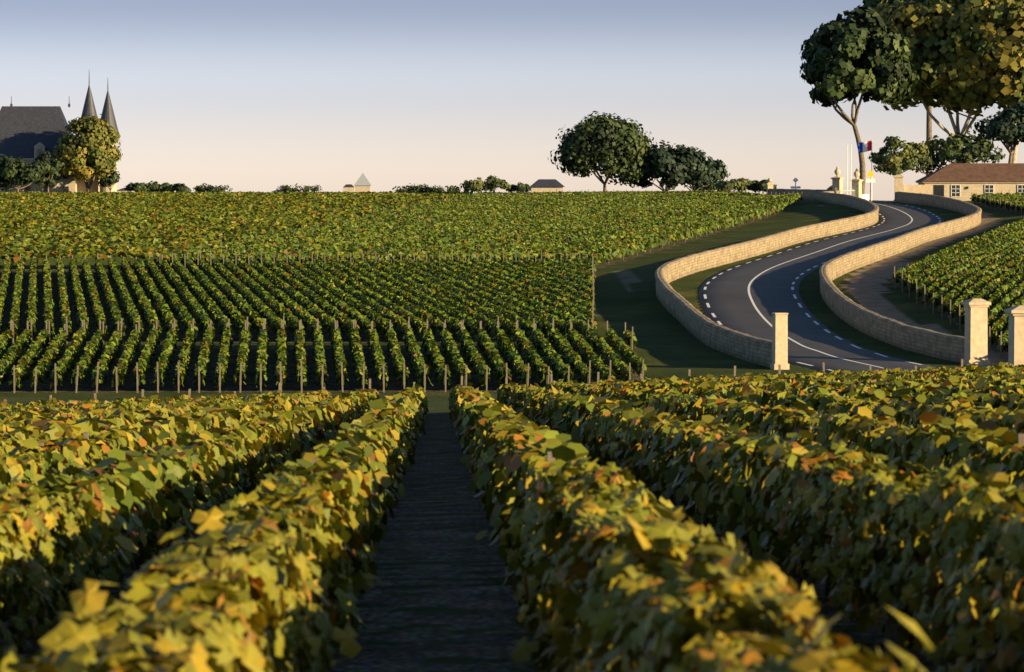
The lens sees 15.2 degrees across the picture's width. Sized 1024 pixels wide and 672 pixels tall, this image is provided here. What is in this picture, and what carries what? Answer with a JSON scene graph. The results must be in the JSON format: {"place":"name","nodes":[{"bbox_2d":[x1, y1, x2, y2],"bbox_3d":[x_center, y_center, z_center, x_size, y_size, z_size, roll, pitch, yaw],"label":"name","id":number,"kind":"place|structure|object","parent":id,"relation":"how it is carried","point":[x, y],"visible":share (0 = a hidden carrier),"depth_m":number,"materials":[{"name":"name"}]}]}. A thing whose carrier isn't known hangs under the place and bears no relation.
{"place":"outdoors","nodes":[
{"label":"outdoors","id":0,"kind":"place"},
{"bbox_2d":[0,138,118,192],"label":"chateau walls","id":1,"kind":"structure","parent":0,"point":[76,185],"depth_m":849.37,"materials":[{"name":"beige stone"}]},
{"bbox_2d":[5,149,68,192],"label":"windows","id":2,"kind":"structure","parent":1,"relation":"in","point":[65,188],"depth_m":849.29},
{"bbox_2d":[0,77,119,157],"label":"chateau roofs","id":3,"kind":"structure","parent":1,"relation":"on","point":[24,130],"depth_m":852.40,"materials":[{"name":"grey stone"}]},
{"bbox_2d":[0,200,1023,671],"bbox_3d":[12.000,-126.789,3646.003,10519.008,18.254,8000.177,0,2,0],"label":"terrain","id":4,"kind":"structure","parent":0,"point":[442,600],"depth_m":190.69,"materials":[{"name":"brown soil"}]},
{"bbox_2d":[0,156,14,190],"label":"dark tree","id":5,"kind":"object","parent":4,"relation":"on","point":[5,185],"visible":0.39,"depth_m":836.02,"materials":[{"name":"green plant"}]},
{"bbox_2d":[0,155,46,191],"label":"dark tree","id":6,"kind":"object","parent":4,"relation":"on","point":[10,166],"depth_m":825.93,"materials":[{"name":"green plant"}]},
{"bbox_2d":[31,151,66,191],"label":"dark tree","id":7,"kind":"object","parent":4,"relation":"on","point":[54,167],"depth_m":835.67,"materials":[{"name":"green plant"}]},
{"bbox_2d":[50,113,122,191],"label":"broadleaf tree","id":8,"kind":"object","parent":4,"relation":"on","point":[94,139],"depth_m":839.35,"materials":[{"name":"green plant"}]},
{"bbox_2d":[98,171,119,191],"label":"small tree","id":9,"kind":"object","parent":4,"relation":"on","point":[109,182],"depth_m":840.37,"materials":[{"name":"green plant"}]},
{"bbox_2d":[125,182,154,191],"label":"bush","id":10,"kind":"object","parent":4,"relation":"on","point":[138,187],"depth_m":898.51,"materials":[{"name":"green plant"}]},
{"bbox_2d":[149,180,172,191],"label":"bush","id":11,"kind":"object","parent":4,"relation":"on","point":[160,187],"visible":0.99,"depth_m":902.02,"materials":[{"name":"green plant"}]},
{"bbox_2d":[165,183,191,192],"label":"bush","id":12,"kind":"object","parent":4,"relation":"on","point":[179,187],"visible":0.98,"depth_m":898.45,"materials":[{"name":"green plant"}]},
{"bbox_2d":[192,183,232,191],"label":"bush","id":13,"kind":"object","parent":4,"relation":"on","point":[210,188],"visible":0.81,"depth_m":1198.09,"materials":[{"name":"green plant"}]},
{"bbox_2d":[117,187,353,192],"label":"stone wall","id":14,"kind":"structure","parent":4,"relation":"on","point":[348,189],"depth_m":1048.19,"materials":[{"name":"stone"}]},
{"bbox_2d":[117,184,353,190],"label":"bushes","id":15,"kind":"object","parent":14,"relation":"on","point":[346,185],"depth_m":1048.36,"materials":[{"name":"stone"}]},
{"bbox_2d":[0,191,472,267],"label":"vine leaves","id":16,"kind":"object","parent":4,"relation":"on","point":[102,209],"visible":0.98,"depth_m":440.24,"materials":[{"name":"green plant"}]},
{"bbox_2d":[276,183,320,192],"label":"bush","id":17,"kind":"object","parent":4,"relation":"on","point":[285,188],"depth_m":1397.77,"materials":[{"name":"green plant"}]},
{"bbox_2d":[0,258,596,339],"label":"vineyard rows","id":18,"kind":"object","parent":4,"relation":"on","point":[293,274],"visible":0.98,"depth_m":248.74,"materials":[{"name":"green plant"}]},
{"bbox_2d":[0,326,646,388],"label":"vine leaves","id":19,"kind":"object","parent":4,"relation":"on","point":[615,346],"visible":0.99,"depth_m":198.47,"materials":[{"name":"green plant"}]},
{"bbox_2d":[355,186,370,191],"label":"tower walls","id":20,"kind":"structure","parent":4,"relation":"on","point":[362,188],"depth_m":997.27,"materials":[{"name":"stone"}]},
{"bbox_2d":[354,173,371,185],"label":"tower roof","id":21,"kind":"structure","parent":20,"relation":"on","point":[362,180],"depth_m":997.62,"materials":[{"name":"silver stone"}]},
{"bbox_2d":[392,183,429,191],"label":"bush","id":22,"kind":"object","parent":4,"relation":"on","point":[414,188],"depth_m":1297.79,"materials":[{"name":"green plant"}]},
{"bbox_2d":[421,185,461,191],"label":"bush","id":23,"kind":"object","parent":4,"relation":"on","point":[441,189],"depth_m":1296.20,"materials":[{"name":"green plant"}]},
{"bbox_2d":[460,177,486,192],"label":"bush","id":24,"kind":"object","parent":4,"relation":"on","point":[476,185],"depth_m":896.54,"materials":[{"name":"green plant"}]},
{"bbox_2d":[160,190,802,265],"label":"vine leaves","id":25,"kind":"object","parent":4,"relation":"on","point":[417,234],"visible":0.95,"depth_m":389.14,"materials":[{"name":"green plant"}]},
{"bbox_2d":[483,175,510,191],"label":"bush","id":26,"kind":"object","parent":4,"relation":"on","point":[491,183],"depth_m":907.33,"materials":[{"name":"green plant"}]},
{"bbox_2d":[12,481,1003,671],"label":"vine trunks","id":27,"kind":"object","parent":4,"relation":"on","point":[138,565],"depth_m":23.35,"materials":[{"name":"brown wood"}]},
{"bbox_2d":[0,441,1023,671],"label":"vines","id":28,"kind":"object","parent":4,"relation":"on","point":[617,571],"visible":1,"depth_m":13.93,"materials":[{"name":"green plant"}]},
{"bbox_2d":[0,388,1023,595],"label":"vines","id":29,"kind":"object","parent":4,"relation":"on","point":[721,454],"visible":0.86,"depth_m":30.29,"materials":[{"name":"green plant"}]},
{"bbox_2d":[0,362,1023,463],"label":"vines","id":30,"kind":"object","parent":4,"relation":"on","point":[572,409],"visible":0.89,"depth_m":68.54,"materials":[{"name":"green plant"}]},
{"bbox_2d":[0,189,1023,635],"bbox_3d":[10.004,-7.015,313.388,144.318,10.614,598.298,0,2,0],"label":"vineyard posts","id":31,"kind":"object","parent":4,"relation":"on","point":[889,629],"visible":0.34,"depth_m":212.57,"materials":[{"name":"brown wood"}]},
{"bbox_2d":[506,182,530,192],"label":"bush","id":32,"kind":"object","parent":4,"relation":"on","point":[521,187],"depth_m":928.39,"materials":[{"name":"green plant"}]},
{"bbox_2d":[531,187,562,192],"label":"house walls","id":33,"kind":"structure","parent":4,"relation":"on","point":[544,189],"depth_m":899.35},
{"bbox_2d":[530,179,564,186],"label":"house roof","id":34,"kind":"structure","parent":33,"relation":"on","point":[546,183],"depth_m":900.27,"materials":[{"name":"grey tile"}]},
{"bbox_2d":[547,111,656,191],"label":"round tree","id":35,"kind":"object","parent":4,"relation":"on","point":[623,139],"depth_m":794.10,"materials":[{"name":"green plant"}]},
{"bbox_2d":[616,140,714,190],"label":"round tree","id":36,"kind":"object","parent":4,"relation":"on","point":[669,162],"depth_m":800.52,"materials":[{"name":"green plant"}]},
{"bbox_2d":[664,158,729,190],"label":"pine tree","id":37,"kind":"object","parent":4,"relation":"on","point":[718,173],"depth_m":812.14,"materials":[{"name":"green plant"}]},
{"bbox_2d":[692,182,720,190],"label":"bush","id":38,"kind":"object","parent":4,"relation":"on","point":[712,186],"depth_m":898.07,"materials":[{"name":"green plant"}]},
{"bbox_2d":[716,180,745,191],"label":"bush","id":39,"kind":"object","parent":4,"relation":"on","point":[726,185],"depth_m":698.06,"materials":[{"name":"green plant"}]},
{"bbox_2d":[729,177,758,191],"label":"bush","id":40,"kind":"object","parent":4,"relation":"on","point":[746,182],"depth_m":701.99,"materials":[{"name":"green plant"}]},
{"bbox_2d":[749,179,776,193],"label":"bush","id":41,"kind":"object","parent":4,"relation":"on","point":[756,186],"depth_m":698.74,"materials":[{"name":"green plant"}]},
{"bbox_2d":[655,189,878,366],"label":"stone wall","id":42,"kind":"structure","parent":4,"relation":"on","point":[696,323],"depth_m":285.04,"materials":[{"name":"beige stone"}]},
{"bbox_2d":[765,178,773,193],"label":"gate pillar","id":43,"kind":"structure","parent":4,"relation":"on","point":[769,184],"depth_m":535.58,"materials":[{"name":"stone"}]},
{"bbox_2d":[770,313,789,369],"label":"stone pillar","id":44,"kind":"structure","parent":4,"relation":"on","point":[779,338],"depth_m":197.13,"materials":[{"name":"stone"}]},
{"bbox_2d":[791,177,800,188],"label":"road sign","id":45,"kind":"object","parent":4,"relation":"on","point":[795,179],"visible":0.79,"depth_m":574.46,"materials":[{"name":"grey metal"}]},
{"bbox_2d":[831,166,843,193],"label":"gate pillar","id":46,"kind":"structure","parent":4,"relation":"on","point":[837,181],"depth_m":544.18,"materials":[{"name":"beige stone"}]},
{"bbox_2d":[847,145,847,194],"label":"flagpole","id":47,"kind":"object","parent":4,"relation":"on","point":[847,169],"visible":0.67,"depth_m":548.45,"materials":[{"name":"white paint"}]},
{"bbox_2d":[843,187,854,195],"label":"iron gate","id":48,"kind":"object","parent":4,"relation":"on","point":[850,190],"visible":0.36,"depth_m":548.05,"materials":[{"name":"white metal"}]},
{"bbox_2d":[850,168,862,197],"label":"gate pillar","id":49,"kind":"structure","parent":4,"relation":"on","point":[856,184],"depth_m":550.14,"materials":[{"name":"beige stone"}]},
{"bbox_2d":[799,5,918,193],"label":"plane tree","id":50,"kind":"object","parent":4,"relation":"on","point":[864,38],"depth_m":569.32,"materials":[{"name":"green plant"}]},
{"bbox_2d":[858,141,871,200],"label":"flag","id":51,"kind":"object","parent":4,"relation":"on","point":[864,146],"visible":0.98,"depth_m":552.50,"materials":[{"name":"multicoloured fabric"}]},
{"bbox_2d":[862,194,868,199],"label":"sign","id":52,"kind":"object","parent":4,"relation":"on","point":[865,196],"depth_m":553.14,"materials":[{"name":"white metal"}]},
{"bbox_2d":[866,170,874,200],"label":"priority sign","id":53,"kind":"object","parent":4,"relation":"on","point":[870,173],"visible":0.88,"depth_m":537.47,"materials":[{"name":"yellow metal"}]},
{"bbox_2d":[862,0,931,175],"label":"plane tree","id":54,"kind":"object","parent":4,"relation":"on","point":[928,126],"depth_m":648.76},
{"bbox_2d":[893,175,903,201],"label":"gate pillar","id":55,"kind":"structure","parent":4,"relation":"on","point":[898,182],"depth_m":488.19,"materials":[{"name":"stone"}]},
{"bbox_2d":[819,191,981,362],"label":"stone wall","id":56,"kind":"structure","parent":4,"relation":"on","point":[893,332],"depth_m":253.32,"materials":[{"name":"beige stone"}]},
{"bbox_2d":[868,136,933,175],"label":"olive tree","id":57,"kind":"object","parent":4,"relation":"on","point":[912,154],"depth_m":519.38,"materials":[{"name":"green plant"}]},
{"bbox_2d":[903,185,932,194],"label":"garden wall","id":58,"kind":"structure","parent":4,"relation":"on","point":[925,189],"depth_m":488.51,"materials":[{"name":"stone"}]},
{"bbox_2d":[875,0,1019,158],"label":"plane tree","id":59,"kind":"object","parent":4,"relation":"on","point":[926,27],"depth_m":581.12,"materials":[{"name":"green plant"}]},
{"bbox_2d":[891,219,1023,351],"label":"vine leaves","id":60,"kind":"object","parent":4,"relation":"on","point":[989,273],"visible":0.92,"depth_m":256.33,"materials":[{"name":"green plant"}]},
{"bbox_2d":[917,131,1005,173],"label":"tree","id":61,"kind":"object","parent":4,"relation":"on","point":[953,149],"depth_m":557.35,"materials":[{"name":"green plant"}]},
{"bbox_2d":[916,182,1023,200],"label":"house walls","id":62,"kind":"structure","parent":4,"relation":"on","point":[979,188],"depth_m":488.63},
{"bbox_2d":[915,163,1023,181],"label":"house roof","id":63,"kind":"structure","parent":62,"relation":"on","point":[982,172],"depth_m":490.01,"materials":[{"name":"orange tile"}]},
{"bbox_2d":[934,185,1023,195],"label":"windows","id":64,"kind":"structure","parent":62,"relation":"in","point":[956,188],"depth_m":488.58,"materials":[{"name":"glass"}]},
{"bbox_2d":[951,185,1023,196],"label":"window frames","id":65,"kind":"structure","parent":62,"relation":"in","point":[985,192],"depth_m":488.56,"materials":[{"name":"white wood"}]},
{"bbox_2d":[961,298,990,365],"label":"stone pillar","id":66,"kind":"structure","parent":4,"relation":"on","point":[976,334],"depth_m":200.97,"materials":[{"name":"stone"}]},
{"bbox_2d":[937,0,1023,162],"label":"plane tree","id":67,"kind":"object","parent":4,"relation":"on","point":[986,41],"depth_m":576.03,"materials":[{"name":"green plant"}]},
{"bbox_2d":[970,192,1023,211],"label":"vine leaves","id":68,"kind":"object","parent":4,"relation":"on","point":[1013,201],"visible":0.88,"depth_m":445.96,"materials":[{"name":"green plant"}]},
{"bbox_2d":[970,101,1023,162],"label":"tree","id":69,"kind":"object","parent":4,"relation":"on","point":[998,128],"depth_m":542.06,"materials":[{"name":"green plant"}]},
{"bbox_2d":[1004,305,1023,365],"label":"stone pillar","id":70,"kind":"structure","parent":4,"relation":"on","point":[1016,338],"depth_m":164.56,"materials":[{"name":"stone"}]},
{"bbox_2d":[0,0,1023,200],"label":"sky","id":71,"kind":"structure","parent":0,"point":[244,95],"materials":[{"name":"blue"}]},
{"bbox_2d":[698,201,943,372],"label":"road","id":72,"kind":"structure","parent":0,"point":[728,300],"depth_m":252.94,"materials":[{"name":"grey asphalt"}]},
{"bbox_2d":[703,202,940,370],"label":"road markings","id":73,"kind":"object","parent":72,"relation":"on","point":[755,307],"visible":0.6,"depth_m":252.17,"materials":[{"name":"paint"}]}
]}

